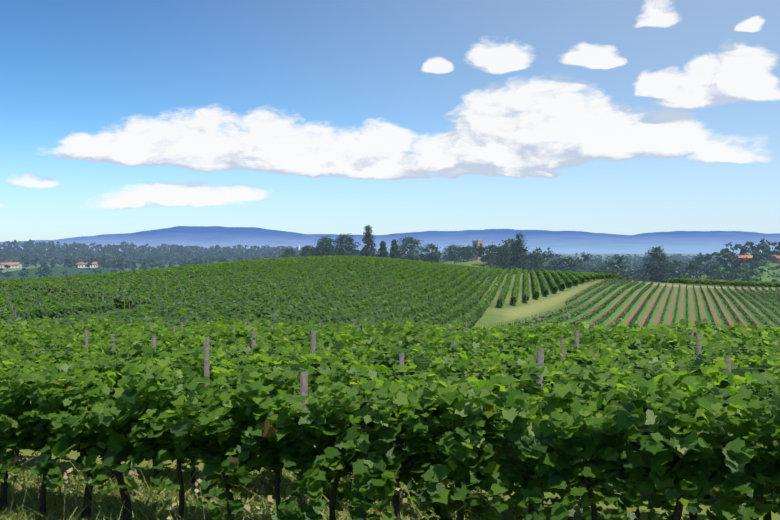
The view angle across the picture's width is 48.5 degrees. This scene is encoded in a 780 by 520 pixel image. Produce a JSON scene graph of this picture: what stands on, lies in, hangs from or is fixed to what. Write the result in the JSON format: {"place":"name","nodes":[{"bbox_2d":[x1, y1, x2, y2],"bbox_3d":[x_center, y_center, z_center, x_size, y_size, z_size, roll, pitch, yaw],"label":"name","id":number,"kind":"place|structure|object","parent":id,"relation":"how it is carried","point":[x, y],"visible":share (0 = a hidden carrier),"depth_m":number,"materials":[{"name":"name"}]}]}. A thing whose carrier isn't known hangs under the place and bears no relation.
{"place":"outdoors","nodes":[
{"label":"outdoors","id":0,"kind":"place"},
{"bbox_2d":[18,451,718,510],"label":"grape bunches","id":1,"kind":"object","parent":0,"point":[578,502],"visible":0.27,"depth_m":9.81,"materials":[{"name":"black"}]},
{"bbox_2d":[0,249,779,519],"bbox_3d":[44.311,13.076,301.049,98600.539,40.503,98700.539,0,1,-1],"label":"terrain","id":2,"kind":"structure","parent":0,"point":[508,311],"depth_m":212.45,"materials":[{"name":"green plant"}]},
{"bbox_2d":[0,263,21,267],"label":"farm house walls","id":3,"kind":"structure","parent":2,"relation":"on","point":[19,265],"depth_m":910.85,"materials":[{"name":"white paint"}]},
{"bbox_2d":[0,261,22,264],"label":"roof","id":4,"kind":"structure","parent":3,"relation":"on","point":[9,263],"depth_m":912.56,"materials":[{"name":"tile"}]},
{"bbox_2d":[78,263,97,267],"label":"villa walls","id":5,"kind":"structure","parent":2,"relation":"on","point":[96,265],"depth_m":940.01,"materials":[{"name":"white paint"}]},
{"bbox_2d":[0,239,376,262],"bbox_3d":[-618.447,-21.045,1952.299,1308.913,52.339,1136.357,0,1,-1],"label":"distant trees","id":6,"kind":"object","parent":2,"relation":"on","point":[50,246],"materials":[{"name":"green plant"}]},
{"bbox_2d":[0,450,417,519],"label":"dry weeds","id":7,"kind":"object","parent":2,"relation":"on","point":[192,492],"visible":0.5,"depth_m":11.39,"materials":[{"name":"green"}]},
{"bbox_2d":[0,457,503,519],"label":"grass","id":8,"kind":"structure","parent":2,"relation":"on","point":[56,512],"depth_m":13.12,"materials":[{"name":"green plant"}]},
{"bbox_2d":[279,247,297,257],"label":"broad tree","id":9,"kind":"object","parent":2,"relation":"on","point":[288,251],"visible":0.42,"depth_m":516.18,"materials":[{"name":"green plant"}]},
{"bbox_2d":[299,245,317,256],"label":"broad tree","id":10,"kind":"object","parent":2,"relation":"on","point":[307,250],"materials":[{"name":"green plant"}]},
{"bbox_2d":[311,235,339,255],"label":"broad tree","id":11,"kind":"object","parent":2,"relation":"on","point":[320,247],"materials":[{"name":"green plant"}]},
{"bbox_2d":[331,233,361,255],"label":"broad tree","id":12,"kind":"object","parent":2,"relation":"on","point":[342,242],"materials":[{"name":"green plant"}]},
{"bbox_2d":[356,225,377,256],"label":"conifer tree","id":13,"kind":"object","parent":2,"relation":"on","point":[364,251],"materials":[{"name":"green plant"}]},
{"bbox_2d":[378,240,388,257],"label":"conifer tree","id":14,"kind":"object","parent":2,"relation":"on","point":[383,249],"visible":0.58,"depth_m":399.06,"materials":[{"name":"green plant"}]},
{"bbox_2d":[2,330,769,357],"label":"vine leaves","id":15,"kind":"object","parent":2,"relation":"on","point":[408,345],"visible":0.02,"depth_m":25.68,"materials":[{"name":"green plant"}]},
{"bbox_2d":[0,347,779,519],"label":"vine leaves","id":16,"kind":"object","parent":2,"relation":"on","point":[736,467],"visible":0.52,"depth_m":10.05,"materials":[{"name":"green plant"}]},
{"bbox_2d":[0,324,779,437],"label":"grapevines","id":17,"kind":"object","parent":2,"relation":"on","point":[683,387],"visible":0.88,"depth_m":11.82,"materials":[{"name":"green plant"}]},
{"bbox_2d":[0,255,779,328],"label":"grapevines","id":18,"kind":"object","parent":2,"relation":"on","point":[219,312],"visible":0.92,"depth_m":147.31,"materials":[{"name":"green plant"}]},
{"bbox_2d":[0,316,779,355],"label":"grapevines","id":19,"kind":"object","parent":2,"relation":"on","point":[621,334],"visible":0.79,"depth_m":28.64,"materials":[{"name":"green plant"}]},
{"bbox_2d":[0,257,779,328],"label":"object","id":20,"kind":"object","parent":2,"relation":"on","point":[465,309],"visible":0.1,"depth_m":176.98,"materials":[{"name":"green plant"}]},
{"bbox_2d":[0,257,779,430],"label":"grapevines","id":21,"kind":"object","parent":2,"relation":"on","point":[422,365],"visible":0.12,"depth_m":21.65,"materials":[{"name":"green plant"}]},
{"bbox_2d":[0,238,779,281],"bbox_3d":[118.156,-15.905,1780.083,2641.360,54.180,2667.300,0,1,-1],"label":"distant trees","id":22,"kind":"object","parent":2,"relation":"on","point":[694,262],"visible":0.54,"depth_m":752.33,"materials":[{"name":"green plant"}]},
{"bbox_2d":[0,439,779,519],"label":"vine trunks","id":23,"kind":"object","parent":2,"relation":"on","point":[677,513],"visible":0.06,"depth_m":11.53,"materials":[{"name":"brown wood"}]},
{"bbox_2d":[2,274,779,514],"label":"vineyard posts","id":24,"kind":"object","parent":2,"relation":"on","point":[304,376],"visible":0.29,"depth_m":21.67,"materials":[{"name":"grey wood"}]},
{"bbox_2d":[0,337,772,478],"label":"vineyard wires","id":25,"kind":"object","parent":24,"relation":"attached to","point":[455,363],"visible":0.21,"depth_m":12.79,"materials":[{"name":"grey metal"}]},
{"bbox_2d":[389,239,399,258],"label":"conifer tree","id":26,"kind":"object","parent":2,"relation":"on","point":[394,252],"visible":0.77,"depth_m":403.92,"materials":[{"name":"green plant"}]},
{"bbox_2d":[387,235,423,260],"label":"broad tree","id":27,"kind":"object","parent":2,"relation":"on","point":[403,246],"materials":[{"name":"green plant"}]},
{"bbox_2d":[417,243,445,262],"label":"broad tree","id":28,"kind":"object","parent":2,"relation":"on","point":[434,249],"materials":[{"name":"green plant"}]},
{"bbox_2d":[440,244,470,263],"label":"broad tree","id":29,"kind":"object","parent":2,"relation":"on","point":[451,254],"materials":[{"name":"green plant"}]},
{"bbox_2d":[459,245,477,260],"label":"broad tree","id":30,"kind":"object","parent":2,"relation":"on","point":[472,250],"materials":[{"name":"green plant"}]},
{"bbox_2d":[472,239,482,259],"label":"brick tower walls","id":31,"kind":"structure","parent":2,"relation":"on","point":[477,243],"depth_m":555.15,"materials":[{"name":"beige brick"}]},
{"bbox_2d":[483,242,502,267],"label":"broad tree","id":32,"kind":"object","parent":2,"relation":"on","point":[492,249],"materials":[{"name":"green plant"}]},
{"bbox_2d":[494,246,513,269],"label":"broad tree","id":33,"kind":"object","parent":2,"relation":"on","point":[504,252],"visible":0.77,"depth_m":444.03,"materials":[{"name":"green plant"}]},
{"bbox_2d":[504,233,535,273],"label":"conifer tree","id":34,"kind":"object","parent":2,"relation":"on","point":[518,245],"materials":[{"name":"green plant"}]},
{"bbox_2d":[524,249,544,273],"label":"broad tree","id":35,"kind":"object","parent":2,"relation":"on","point":[535,257],"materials":[{"name":"green plant"}]},
{"bbox_2d":[471,276,779,329],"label":"young vineyard stakes","id":36,"kind":"object","parent":2,"relation":"on","point":[764,320],"visible":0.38,"depth_m":218.88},
{"bbox_2d":[502,277,779,329],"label":"vine rows","id":37,"kind":"object","parent":2,"relation":"on","point":[654,307],"visible":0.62,"depth_m":219.46,"materials":[{"name":"green plant"}]},
{"bbox_2d":[639,245,671,281],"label":"broad tree","id":38,"kind":"object","parent":2,"relation":"on","point":[651,267],"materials":[{"name":"green plant"}]},
{"bbox_2d":[732,258,753,265],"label":"red house walls","id":39,"kind":"structure","parent":2,"relation":"on","point":[738,261],"depth_m":598.29,"materials":[{"name":"paint"}]},
{"bbox_2d":[735,254,753,257],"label":"roof","id":40,"kind":"structure","parent":39,"relation":"on","point":[745,256],"depth_m":599.42,"materials":[{"name":"orange tile"}]},
{"bbox_2d":[771,257,779,263],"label":"red house walls","id":41,"kind":"structure","parent":2,"relation":"on","point":[776,260],"depth_m":616.36,"materials":[{"name":"paint"}]},
{"bbox_2d":[0,226,779,250],"bbox_3d":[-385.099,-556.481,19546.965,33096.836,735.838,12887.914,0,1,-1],"label":"mountains","id":42,"kind":"structure","parent":0,"point":[207,237],"depth_m":23033.76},
{"bbox_2d":[0,0,779,241],"label":"sky","id":43,"kind":"structure","parent":0,"point":[622,117],"materials":[{"name":"blue"}]},
{"bbox_2d":[358,241,776,253],"bbox_3d":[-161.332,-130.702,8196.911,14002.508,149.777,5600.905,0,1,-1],"label":"foothills","id":44,"kind":"structure","parent":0,"point":[601,247],"depth_m":9223.21,"materials":[{"name":"blue"}]}
]}

